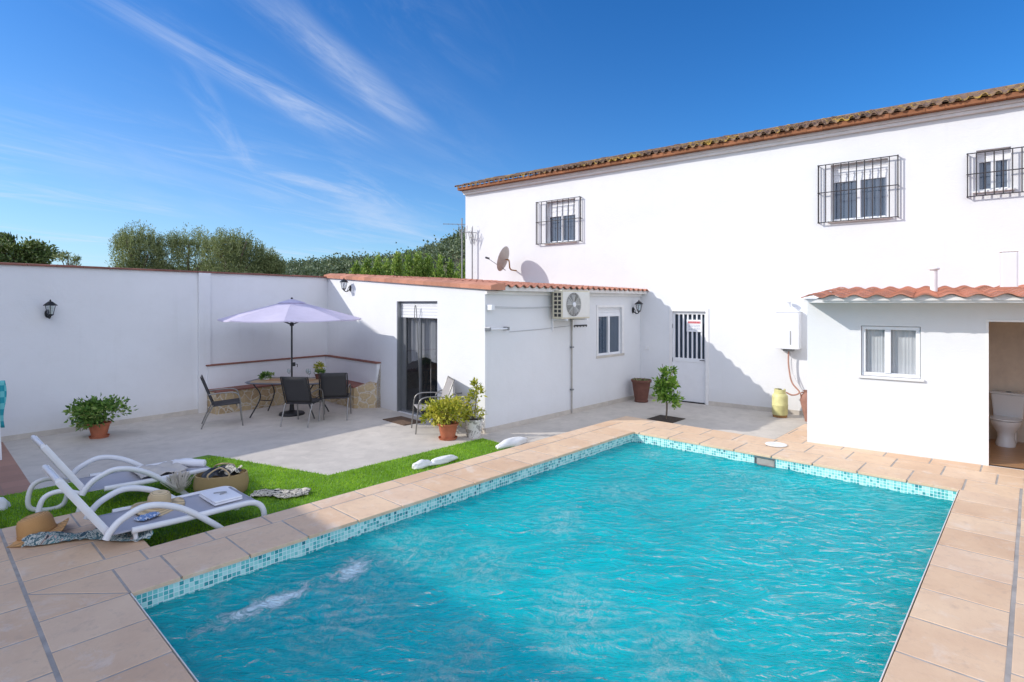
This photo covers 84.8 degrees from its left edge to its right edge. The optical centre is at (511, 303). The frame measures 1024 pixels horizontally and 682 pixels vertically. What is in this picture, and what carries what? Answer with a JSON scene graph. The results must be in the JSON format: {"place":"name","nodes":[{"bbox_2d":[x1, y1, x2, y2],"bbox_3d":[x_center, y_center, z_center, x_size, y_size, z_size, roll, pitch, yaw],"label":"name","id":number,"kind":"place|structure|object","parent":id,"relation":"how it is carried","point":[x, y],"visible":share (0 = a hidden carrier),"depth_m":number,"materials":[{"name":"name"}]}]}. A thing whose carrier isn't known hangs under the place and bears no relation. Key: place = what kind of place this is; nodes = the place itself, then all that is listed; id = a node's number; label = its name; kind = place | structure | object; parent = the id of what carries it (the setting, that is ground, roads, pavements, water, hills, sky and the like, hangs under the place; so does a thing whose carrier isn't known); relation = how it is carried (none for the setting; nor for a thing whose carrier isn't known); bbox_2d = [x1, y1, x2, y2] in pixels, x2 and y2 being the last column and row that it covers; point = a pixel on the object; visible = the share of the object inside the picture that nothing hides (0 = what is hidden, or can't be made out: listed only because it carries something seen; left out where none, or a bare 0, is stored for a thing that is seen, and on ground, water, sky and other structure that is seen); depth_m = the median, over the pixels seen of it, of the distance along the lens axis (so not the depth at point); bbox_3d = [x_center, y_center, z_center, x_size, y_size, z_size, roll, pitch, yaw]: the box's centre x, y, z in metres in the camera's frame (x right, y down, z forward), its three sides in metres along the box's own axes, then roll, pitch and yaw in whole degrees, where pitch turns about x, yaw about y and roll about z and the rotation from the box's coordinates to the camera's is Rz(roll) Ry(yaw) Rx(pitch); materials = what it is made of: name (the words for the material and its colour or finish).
{"place":"outdoors","nodes":[
{"label":"outdoors","id":0,"kind":"place"},
{"bbox_2d":[0,429,1,459],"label":"drying rack","id":1,"kind":"object","parent":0,"point":[0,447],"visible":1,"depth_m":8.42,"materials":[{"name":"white plastic"}]},
{"bbox_2d":[0,380,6,427],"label":"beach towel","id":2,"kind":"object","parent":1,"relation":"hanging from","point":[3,392],"visible":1,"depth_m":8.58,"materials":[{"name":"blue fabric"}]},
{"bbox_2d":[0,442,33,495],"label":"terrace floor","id":3,"kind":"structure","parent":0,"point":[13,479],"depth_m":7.60,"materials":[{"name":"tile"}]},
{"bbox_2d":[0,437,514,546],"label":"turf","id":4,"kind":"structure","parent":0,"point":[281,486],"depth_m":7.06,"materials":[{"name":"green plant"}]},
{"bbox_2d":[0,497,10,510],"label":"white rock","id":5,"kind":"object","parent":4,"relation":"on","point":[5,503],"visible":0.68,"depth_m":6.34,"materials":[{"name":"white stone"}]},
{"bbox_2d":[25,435,209,512],"bbox_3d":[-4.502,1.912,6.602,0.738,0.915,1.793,0,0,42],"label":"sun lounger","id":6,"kind":"object","parent":4,"relation":"on","point":[113,478],"visible":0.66,"depth_m":6.33,"materials":[{"name":"white plastic"}]},
{"bbox_2d":[134,460,187,478],"bbox_3d":[-4.299,2.017,6.827,0.501,0.052,0.503,0,0,42],"label":"beach cloth","id":7,"kind":"object","parent":6,"relation":"on","point":[163,467],"visible":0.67,"depth_m":6.85,"materials":[{"name":"white fabric"}]},
{"bbox_2d":[160,470,196,492],"bbox_3d":[-3.954,2.116,6.635,0.116,0.250,0.389,0,0,42],"label":"dried grass bunch","id":8,"kind":"object","parent":6,"relation":"hanging from","point":[179,482],"visible":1,"depth_m":6.62,"materials":[{"name":"beige plant"}]},
{"bbox_2d":[172,459,205,466],"bbox_3d":[-4.053,2.005,7.049,0.400,0.098,0.100,0,0,2],"label":"rolled towel","id":9,"kind":"object","parent":6,"relation":"on","point":[193,462],"visible":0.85,"depth_m":7.01,"materials":[{"name":"white fabric"}]},
{"bbox_2d":[42,464,266,541],"bbox_3d":[-3.417,1.912,5.488,0.738,0.915,1.748,0,0,42],"label":"sun lounger","id":10,"kind":"object","parent":4,"relation":"on","point":[116,521],"visible":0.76,"depth_m":5.31,"materials":[{"name":"white plastic"}]},
{"bbox_2d":[133,511,160,520],"bbox_3d":[-3.476,2.026,5.342,0.134,0.030,0.201,0,0,19],"label":"blue swim top","id":11,"kind":"object","parent":10,"relation":"on","point":[146,516],"visible":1,"depth_m":5.33,"materials":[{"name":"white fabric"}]},
{"bbox_2d":[131,490,184,515],"bbox_3d":[-3.548,1.986,5.640,0.460,0.180,0.507,7,0,-28],"label":"straw hat","id":12,"kind":"object","parent":10,"relation":"on","point":[159,496],"visible":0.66,"depth_m":5.57,"materials":[{"name":"beige wicker"}]},
{"bbox_2d":[199,486,242,505],"bbox_3d":[-3.067,2.017,5.903,0.440,0.066,0.280,0,0,42],"label":"folded towel","id":13,"kind":"object","parent":10,"relation":"on","point":[219,496],"visible":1,"depth_m":5.84,"materials":[{"name":"white fabric"}]},
{"bbox_2d":[193,463,248,492],"bbox_3d":[-3.517,2.145,6.792,0.611,0.370,0.421,0,0,-17],"label":"straw bag","id":14,"kind":"object","parent":4,"relation":"on","point":[210,478],"visible":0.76,"depth_m":6.67,"materials":[{"name":"wicker"}]},
{"bbox_2d":[217,464,241,475],"bbox_3d":[-3.425,2.004,6.799,0.264,0.104,0.264,0,0,-17],"label":"striped cloth","id":15,"kind":"object","parent":14,"relation":"in","point":[231,467],"visible":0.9,"depth_m":6.75,"materials":[{"name":"white fabric"}]},
{"bbox_2d":[250,487,310,497],"bbox_3d":[-2.789,2.285,6.761,0.662,0.053,0.280,0,0,-7],"label":"striped throw","id":16,"kind":"object","parent":4,"relation":"on","point":[280,493],"visible":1,"depth_m":6.75,"materials":[{"name":"fabric"}]},
{"bbox_2d":[412,459,430,468],"bbox_3d":[-1.276,2.272,7.960,0.162,0.109,0.318,0,0,43],"label":"white rock","id":17,"kind":"object","parent":4,"relation":"on","point":[421,464],"visible":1,"depth_m":7.89,"materials":[{"name":"white stone"}]},
{"bbox_2d":[430,455,457,465],"bbox_3d":[-1.007,2.279,8.191,0.168,0.090,0.540,0,0,43],"label":"white rock","id":18,"kind":"object","parent":4,"relation":"on","point":[442,459],"visible":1,"depth_m":8.12,"materials":[{"name":"white stone"}]},
{"bbox_2d":[495,437,526,448],"bbox_3d":[0.008,2.270,9.204,0.207,0.119,0.757,0,0,43],"label":"white rock","id":19,"kind":"object","parent":4,"relation":"on","point":[510,442],"visible":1,"depth_m":9.10,"materials":[{"name":"white stone"}]},
{"bbox_2d":[291,254,464,274],"bbox_3d":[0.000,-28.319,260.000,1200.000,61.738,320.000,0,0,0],"label":"hill","id":20,"kind":"structure","parent":0,"point":[456,261],"depth_m":201.66,"materials":[{"name":"green plant"}]},
{"bbox_2d":[144,227,464,275],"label":"woodland","id":21,"kind":"object","parent":20,"relation":"on","point":[449,246],"visible":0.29,"depth_m":223.25,"materials":[{"name":"green plant"}]},
{"bbox_2d":[3,398,806,489],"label":"patio","id":22,"kind":"structure","parent":0,"point":[334,440],"depth_m":9.96,"materials":[{"name":"concrete"}]},
{"bbox_2d":[63,394,137,438],"bbox_3d":[-7.229,1.965,9.798,1.102,0.770,0.963,0,0,0],"label":"potted shrub","id":23,"kind":"object","parent":22,"relation":"on","point":[92,413],"visible":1,"depth_m":9.69,"materials":[{"name":"green plant"}]},
{"bbox_2d":[200,375,242,428],"bbox_3d":[-5.609,1.874,10.842,0.735,0.961,0.563,0,0,-28],"label":"patio chair","id":24,"kind":"object","parent":22,"relation":"on","point":[236,401],"visible":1,"depth_m":10.82,"materials":[{"name":"grey"}]},
{"bbox_2d":[245,377,328,418],"bbox_3d":[-4.664,1.989,11.810,1.690,0.735,0.990,0,0,4],"label":"dining table","id":25,"kind":"object","parent":22,"relation":"on","point":[272,383],"visible":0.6,"depth_m":11.54,"materials":[{"name":"stone"}]},
{"bbox_2d":[257,371,274,379],"bbox_3d":[-5.212,1.529,11.884,0.338,0.204,0.296,0,0,0],"label":"herb bunch","id":26,"kind":"object","parent":25,"relation":"on","point":[263,374],"visible":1,"depth_m":11.85,"materials":[{"name":"green plant"}]},
{"bbox_2d":[313,361,325,378],"bbox_3d":[-4.109,1.424,11.999,0.293,0.396,0.302,0,0,-14],"label":"flower pot","id":27,"kind":"object","parent":25,"relation":"on","point":[318,370],"visible":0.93,"depth_m":11.96,"materials":[{"name":"green plant"}]},
{"bbox_2d":[217,297,361,416],"bbox_3d":[-4.644,1.113,11.830,2.624,2.473,2.624,0,0,-38],"label":"parasol","id":28,"kind":"object","parent":22,"relation":"on","point":[291,310],"visible":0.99,"depth_m":11.21,"materials":[{"name":"white fabric"}]},
{"bbox_2d":[206,355,380,414],"bbox_3d":[-4.932,1.839,12.530,3.041,1.021,2.609,0,0,-44],"label":"stone bench","id":29,"kind":"object","parent":22,"relation":"on","point":[364,378],"visible":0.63,"depth_m":12.68,"materials":[{"name":"stone"}]},
{"bbox_2d":[280,377,323,427],"bbox_3d":[-4.089,1.874,10.950,0.563,0.961,0.735,0,0,6],"label":"patio chair","id":30,"kind":"object","parent":22,"relation":"on","point":[296,390],"visible":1,"depth_m":10.71,"materials":[{"name":"black fabric"}]},
{"bbox_2d":[318,373,350,420],"bbox_3d":[-3.633,1.874,11.538,0.563,0.961,0.735,0,0,-10],"label":"patio chair","id":31,"kind":"object","parent":22,"relation":"on","point":[334,385],"visible":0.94,"depth_m":11.29,"materials":[{"name":"grey metal"}]},
{"bbox_2d":[383,416,420,425],"bbox_3d":[-2.181,2.340,11.169,0.440,0.014,0.760,0,0,-44],"label":"doormat","id":32,"kind":"object","parent":22,"relation":"on","point":[402,420],"visible":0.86,"depth_m":11.15,"materials":[{"name":"brown fabric"}]},
{"bbox_2d":[411,376,454,434],"bbox_3d":[-1.469,1.874,10.407,0.735,0.961,0.563,0,0,-18],"label":"patio chair","id":33,"kind":"object","parent":22,"relation":"on","point":[448,385],"visible":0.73,"depth_m":10.50,"materials":[{"name":"beige"}]},
{"bbox_2d":[418,394,475,440],"bbox_3d":[-1.094,1.957,9.705,0.920,0.786,0.878,0,0,37],"label":"yellow shrub","id":34,"kind":"object","parent":22,"relation":"on","point":[437,412],"visible":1,"depth_m":9.60,"materials":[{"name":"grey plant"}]},
{"bbox_2d":[433,389,461,424],"bbox_3d":[-1.081,1.874,10.822,0.735,0.961,0.563,0,0,-36],"label":"patio chair","id":35,"kind":"object","parent":22,"relation":"on","point":[451,395],"visible":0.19,"depth_m":10.84,"materials":[{"name":"grey metal"}]},
{"bbox_2d":[461,377,486,437],"bbox_3d":[-0.665,1.821,9.860,0.505,1.058,0.399,0,0,-15],"label":"tall potted plant","id":36,"kind":"object","parent":22,"relation":"on","point":[473,426],"visible":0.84,"depth_m":9.82,"materials":[{"name":"green plant"}]},
{"bbox_2d":[631,377,651,402],"bbox_3d":[3.075,2.060,13.375,0.495,0.580,0.484,0,0,0],"label":"brown pot","id":37,"kind":"object","parent":22,"relation":"on","point":[641,387],"visible":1,"depth_m":13.23,"materials":[{"name":"ceramic"}]},
{"bbox_2d":[648,415,685,422],"bbox_3d":[3.126,2.344,11.366,0.560,0.008,0.560,0,0,43],"label":"tree pit","id":38,"kind":"object","parent":22,"relation":"on","point":[670,419],"visible":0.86,"depth_m":11.37,"materials":[{"name":"soil"}]},
{"bbox_2d":[650,365,684,418],"bbox_3d":[3.118,1.796,11.376,0.688,1.110,0.604,0,0,36],"label":"citrus sapling","id":39,"kind":"object","parent":38,"relation":"on","point":[662,385],"visible":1,"depth_m":11.32,"materials":[{"name":"green plant"}]},
{"bbox_2d":[772,388,787,417],"bbox_3d":[5.538,2.058,11.593,0.312,0.585,0.312,0,0,-17],"label":"gas bottle","id":40,"kind":"object","parent":22,"relation":"on","point":[779,403],"visible":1,"depth_m":11.48,"materials":[{"name":"yellow paint"}]},
{"bbox_2d":[800,390,806,421],"bbox_3d":[5.888,2.045,11.147,0.297,0.610,0.297,0,0,-38],"label":"clay amphora","id":41,"kind":"object","parent":22,"relation":"on","point":[803,398],"visible":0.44,"depth_m":11.11,"materials":[{"name":"orange ceramic"}]},
{"bbox_2d":[801,284,1023,469],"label":"bath hut","id":42,"kind":"object","parent":22,"relation":"on","point":[922,375],"visible":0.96,"depth_m":8.04,"materials":[{"name":"paint"}]},
{"bbox_2d":[862,326,920,378],"bbox_3d":[5.536,0.699,8.200,0.739,0.765,0.312,0,0,36],"label":"window","id":43,"kind":"structure","parent":42,"relation":"in","point":[888,351],"depth_m":8.10,"materials":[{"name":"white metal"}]},
{"bbox_2d":[928,266,939,292],"bbox_3d":[6.798,-0.374,9.040,0.160,0.438,0.156,0,0,37],"label":"vent pipe","id":44,"kind":"object","parent":42,"relation":"on","point":[933,278],"visible":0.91,"depth_m":9.00,"materials":[{"name":"white plastic"}]},
{"bbox_2d":[989,390,1023,447],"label":"toilet","id":45,"kind":"object","parent":42,"relation":"on","point":[1006,418],"visible":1,"depth_m":8.40,"materials":[{"name":"white ceramic"}]},
{"bbox_2d":[997,250,1020,290],"bbox_3d":[7.595,-0.476,8.575,0.260,0.641,0.260,0,0,37],"label":"chimney","id":46,"kind":"object","parent":42,"relation":"on","point":[1008,269],"visible":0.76,"depth_m":8.50,"materials":[{"name":"paint"}]},
{"bbox_2d":[0,416,1023,681],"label":"pool deck","id":47,"kind":"structure","parent":0,"point":[96,658],"depth_m":4.63,"materials":[{"name":"stone"}]},
{"bbox_2d":[6,511,68,547],"bbox_3d":[-4.394,2.070,5.177,0.470,0.233,0.518,-13,3,-11],"label":"straw hat","id":48,"kind":"object","parent":47,"relation":"on","point":[41,521],"visible":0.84,"depth_m":5.09,"materials":[{"name":"brown wicker"}]},
{"bbox_2d":[21,528,152,546],"bbox_3d":[-3.815,2.090,5.092,1.072,0.094,0.271,0,0,-11],"label":"patterned scarf","id":49,"kind":"object","parent":47,"relation":"on","point":[41,538],"visible":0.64,"depth_m":5.05,"materials":[{"name":"fabric"}]},
{"bbox_2d":[0,418,1023,681],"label":"deck grout","id":50,"kind":"object","parent":47,"relation":"attached to","point":[758,460],"visible":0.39,"depth_m":4.43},
{"bbox_2d":[765,442,787,446],"bbox_3d":[3.999,2.139,8.492,0.310,0.014,0.310,0,0,0],"label":"skimmer lid","id":51,"kind":"object","parent":47,"relation":"on","point":[776,444],"visible":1,"depth_m":8.47,"materials":[{"name":"beige plastic"}]},
{"bbox_2d":[0,0,1023,267],"label":"sky","id":52,"kind":"structure","parent":0,"point":[317,128],"materials":[{"name":"blue"}]},
{"bbox_2d":[145,442,952,681],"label":"pool water","id":53,"kind":"structure","parent":0,"point":[634,562],"depth_m":4.53,"materials":[{"name":"teal liquid"}]},
{"bbox_2d":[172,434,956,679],"bbox_3d":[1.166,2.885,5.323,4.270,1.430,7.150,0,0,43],"label":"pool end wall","id":54,"kind":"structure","parent":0,"point":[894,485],"depth_m":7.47,"materials":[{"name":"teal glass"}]},
{"bbox_2d":[130,490,958,681],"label":"pool rim","id":55,"kind":"object","parent":54,"relation":"on","point":[196,680],"visible":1,"depth_m":3.76,"materials":[{"name":"beige stone"}]},
{"bbox_2d":[754,455,774,467],"bbox_3d":[3.650,2.257,8.027,0.284,0.145,0.208,0,0,43],"label":"pool skimmer","id":56,"kind":"object","parent":54,"relation":"attached to","point":[755,456],"visible":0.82,"depth_m":7.96,"materials":[{"name":"grey plastic"}]},
{"label":"ground","id":57,"kind":"structure","parent":0,"visible":0},
{"bbox_2d":[0,231,60,263],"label":"broadleaf tree","id":58,"kind":"object","parent":57,"relation":"on","point":[33,251],"visible":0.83,"depth_m":37.29,"materials":[{"name":"green plant"}]},
{"bbox_2d":[48,250,81,265],"bbox_3d":[-26.895,-0.381,33.995,1.304,5.668,1.585,0,0,0],"label":"tree","id":59,"kind":"object","parent":57,"relation":"on","point":[62,254],"visible":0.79,"depth_m":33.95,"materials":[{"name":"green plant"}]},
{"bbox_2d":[104,219,171,268],"bbox_3d":[-15.968,-0.582,23.984,2.805,6.081,2.470,0,0,0],"label":"olive tree","id":60,"kind":"object","parent":57,"relation":"on","point":[127,242],"visible":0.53,"depth_m":23.63,"materials":[{"name":"green plant"}]},
{"bbox_2d":[0,262,326,441],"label":"garden wall","id":61,"kind":"structure","parent":57,"relation":"on","point":[151,344],"depth_m":10.98,"materials":[{"name":"paint"}]},
{"bbox_2d":[43,299,57,318],"bbox_3d":[-8.160,0.106,9.900,0.261,0.347,0.210,0,0,38],"label":"wall lantern","id":62,"kind":"object","parent":61,"relation":"attached to","point":[47,313],"depth_m":9.86,"materials":[{"name":"black metal"}]},
{"bbox_2d":[148,222,223,271],"bbox_3d":[-14.575,-0.571,25.188,3.422,6.058,3.218,0,0,0],"label":"olive tree","id":63,"kind":"object","parent":57,"relation":"on","point":[174,242],"visible":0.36,"depth_m":24.68,"materials":[{"name":"green plant"}]},
{"bbox_2d":[194,225,267,272],"bbox_3d":[-11.523,-0.384,23.133,2.928,5.685,2.659,0,0,-24],"label":"olive tree","id":64,"kind":"object","parent":57,"relation":"on","point":[236,253],"visible":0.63,"depth_m":22.86,"materials":[{"name":"green plant"}]},
{"bbox_2d":[248,246,286,274],"bbox_3d":[-10.701,-0.076,24.458,1.719,5.071,1.534,0,0,0],"label":"olive tree","id":65,"kind":"object","parent":57,"relation":"on","point":[272,264],"visible":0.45,"depth_m":24.25,"materials":[{"name":"green plant"}]},
{"bbox_2d":[348,260,361,273],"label":"poplar tree","id":66,"kind":"object","parent":57,"relation":"on","point":[356,269],"visible":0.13,"depth_m":64.15,"materials":[{"name":"green plant"}]},
{"bbox_2d":[360,254,371,274],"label":"poplar tree","id":67,"kind":"object","parent":57,"relation":"on","point":[365,268],"visible":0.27,"depth_m":60.42,"materials":[{"name":"green plant"}]},
{"bbox_2d":[369,252,385,274],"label":"poplar tree","id":68,"kind":"object","parent":57,"relation":"on","point":[375,270],"visible":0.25,"depth_m":59.58,"materials":[{"name":"green plant"}]},
{"bbox_2d":[382,256,390,274],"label":"poplar tree","id":69,"kind":"object","parent":57,"relation":"on","point":[387,266],"visible":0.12,"depth_m":64.34,"materials":[{"name":"green plant"}]},
{"bbox_2d":[388,250,405,275],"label":"poplar tree","id":70,"kind":"object","parent":57,"relation":"on","point":[396,267],"visible":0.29,"depth_m":58.71,"materials":[{"name":"green plant"}]},
{"bbox_2d":[402,250,417,276],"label":"poplar tree","id":71,"kind":"object","parent":57,"relation":"on","point":[408,269],"visible":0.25,"depth_m":61.59,"materials":[{"name":"green plant"}]},
{"bbox_2d":[413,247,424,276],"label":"poplar tree","id":72,"kind":"object","parent":57,"relation":"on","point":[418,261],"visible":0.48,"depth_m":62.13,"materials":[{"name":"green plant"}]},
{"bbox_2d":[423,253,436,276],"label":"poplar tree","id":73,"kind":"object","parent":57,"relation":"on","point":[428,267],"visible":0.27,"depth_m":62.52,"materials":[{"name":"green plant"}]},
{"bbox_2d":[432,252,447,277],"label":"poplar tree","id":74,"kind":"object","parent":57,"relation":"on","point":[440,271],"visible":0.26,"depth_m":58.99,"materials":[{"name":"green plant"}]},
{"bbox_2d":[445,258,458,277],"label":"poplar tree","id":75,"kind":"object","parent":57,"relation":"on","point":[449,269],"visible":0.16,"depth_m":62.76,"materials":[{"name":"green plant"}]},
{"bbox_2d":[454,259,464,278],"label":"poplar tree","id":76,"kind":"object","parent":57,"relation":"on","point":[457,276],"visible":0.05,"depth_m":61.67,"materials":[{"name":"green plant"}]},
{"bbox_2d":[324,273,647,433],"bbox_3d":[-0.679,0.837,14.131,5.436,3.226,6.461,0,0,-44],"label":"annex","id":77,"kind":"object","parent":57,"relation":"on","point":[414,336],"visible":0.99,"depth_m":11.78,"materials":[{"name":"paint"}]},
{"bbox_2d":[340,278,350,291],"bbox_3d":[-4.024,-0.441,13.553,0.261,0.347,0.210,0,0,-44],"label":"wall lantern","id":78,"kind":"object","parent":77,"relation":"attached to","point":[346,281],"depth_m":13.52,"materials":[{"name":"black metal"}]},
{"bbox_2d":[397,301,436,417],"bbox_3d":[-1.669,1.155,11.970,0.939,2.389,1.461,0,0,-44],"label":"sliding door","id":79,"kind":"structure","parent":77,"relation":"in","point":[416,320],"depth_m":12.13,"materials":[{"name":"black glass"}]},
{"bbox_2d":[485,327,509,330],"bbox_3d":[-0.267,0.471,10.245,0.130,0.065,0.517,0,0,44],"label":"airing rail","id":80,"kind":"object","parent":77,"relation":"attached to","point":[490,329],"visible":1,"depth_m":10.17,"materials":[{"name":"white metal"}]},
{"bbox_2d":[487,305,552,309],"bbox_3d":[0.249,0.082,10.780,0.140,0.100,1.914,0,0,44],"label":"washing line","id":81,"kind":"object","parent":77,"relation":"attached to","point":[490,307],"visible":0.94,"depth_m":10.55,"materials":[{"name":"white plastic"}]},
{"bbox_2d":[552,290,589,330],"bbox_3d":[1.196,0.154,11.586,0.400,0.826,0.948,0,0,44],"label":"air conditioner","id":82,"kind":"object","parent":77,"relation":"attached to","point":[571,304],"visible":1,"depth_m":11.35,"materials":[{"name":"metal"}]},
{"bbox_2d":[570,319,573,412],"bbox_3d":[1.273,1.325,11.913,0.062,2.010,0.070,0,0,44],"label":"drain pipe","id":83,"kind":"object","parent":77,"relation":"attached to","point":[571,347],"visible":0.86,"depth_m":11.90,"materials":[{"name":"grey metal"}]},
{"bbox_2d":[599,308,619,354],"bbox_3d":[2.115,0.650,13.156,1.008,1.128,0.387,0,0,-44],"label":"window","id":84,"kind":"structure","parent":77,"relation":"in","point":[609,318],"depth_m":13.04,"materials":[{"name":"white metal"}]},
{"bbox_2d":[632,300,642,313],"bbox_3d":[3.051,0.091,13.638,0.261,0.347,0.210,0,0,44],"label":"wall lantern","id":85,"kind":"object","parent":77,"relation":"attached to","point":[638,309],"depth_m":13.61,"materials":[{"name":"black metal"}]},
{"bbox_2d":[454,83,1023,414],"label":"house","id":86,"kind":"structure","parent":57,"relation":"on","point":[734,243],"depth_m":12.26,"materials":[{"name":"white paint"}]},
{"bbox_2d":[448,218,464,278],"bbox_3d":[-1.741,-1.287,18.489,1.052,3.074,0.400,0,0,-7],"label":"tv aerial","id":87,"kind":"object","parent":86,"relation":"attached to","point":[462,224],"visible":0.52,"depth_m":18.49,"materials":[{"name":"grey metal"}]},
{"bbox_2d":[461,225,476,278],"bbox_3d":[-1.321,-1.339,17.275,0.549,2.078,0.303,0,0,-30],"label":"tv aerial","id":88,"kind":"object","parent":86,"relation":"attached to","point":[472,232],"visible":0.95,"depth_m":17.26,"materials":[{"name":"grey metal"}]},
{"bbox_2d":[485,246,516,270],"bbox_3d":[-0.236,-1.259,15.953,0.946,0.698,0.658,0,0,-16],"label":"satellite dish","id":89,"kind":"object","parent":86,"relation":"attached to","point":[503,259],"visible":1,"depth_m":15.82,"materials":[{"name":"metal"}]},
{"bbox_2d":[536,196,581,244],"bbox_3d":[1.367,-2.252,15.559,1.459,1.211,0.425,0,0,38],"label":"window","id":90,"kind":"structure","parent":86,"relation":"in","point":[562,218],"depth_m":15.49,"materials":[{"name":"white metal"}]},
{"bbox_2d":[672,311,705,403],"bbox_3d":[4.200,1.273,13.312,0.836,2.153,0.157,0,0,38],"label":"door","id":91,"kind":"structure","parent":86,"relation":"in","point":[689,348],"depth_m":13.30,"materials":[{"name":"white metal"}]},
{"bbox_2d":[687,320,701,331],"bbox_3d":[4.293,0.534,13.204,0.369,0.285,0.007,0,0,38],"label":"notice sign","id":92,"kind":"object","parent":91,"relation":"attached to","point":[694,325],"visible":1,"depth_m":13.20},
{"bbox_2d":[776,301,801,351],"bbox_3d":[5.810,0.479,11.787,0.468,1.059,0.290,0,0,38],"label":"water heater","id":93,"kind":"object","parent":86,"relation":"attached to","point":[788,327],"visible":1,"depth_m":11.68,"materials":[{"name":"white metal"}]},
{"bbox_2d":[786,351,802,395],"bbox_3d":[5.970,1.499,11.714,0.463,1.022,0.104,0,0,22],"label":"gas hose","id":94,"kind":"object","parent":93,"relation":"hanging from","point":[798,393],"visible":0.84,"depth_m":11.77,"materials":[{"name":"rubber"}]},
{"bbox_2d":[817,155,898,223],"bbox_3d":[6.933,-2.229,11.246,1.379,1.203,0.433,0,0,38],"label":"window","id":95,"kind":"structure","parent":86,"relation":"in","point":[859,191],"depth_m":11.18,"materials":[{"name":"white metal"}]},
{"bbox_2d":[966,146,1023,197],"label":"window","id":96,"kind":"structure","parent":86,"relation":"in","point":[993,167],"depth_m":9.93,"materials":[{"name":"white metal"}]}
]}

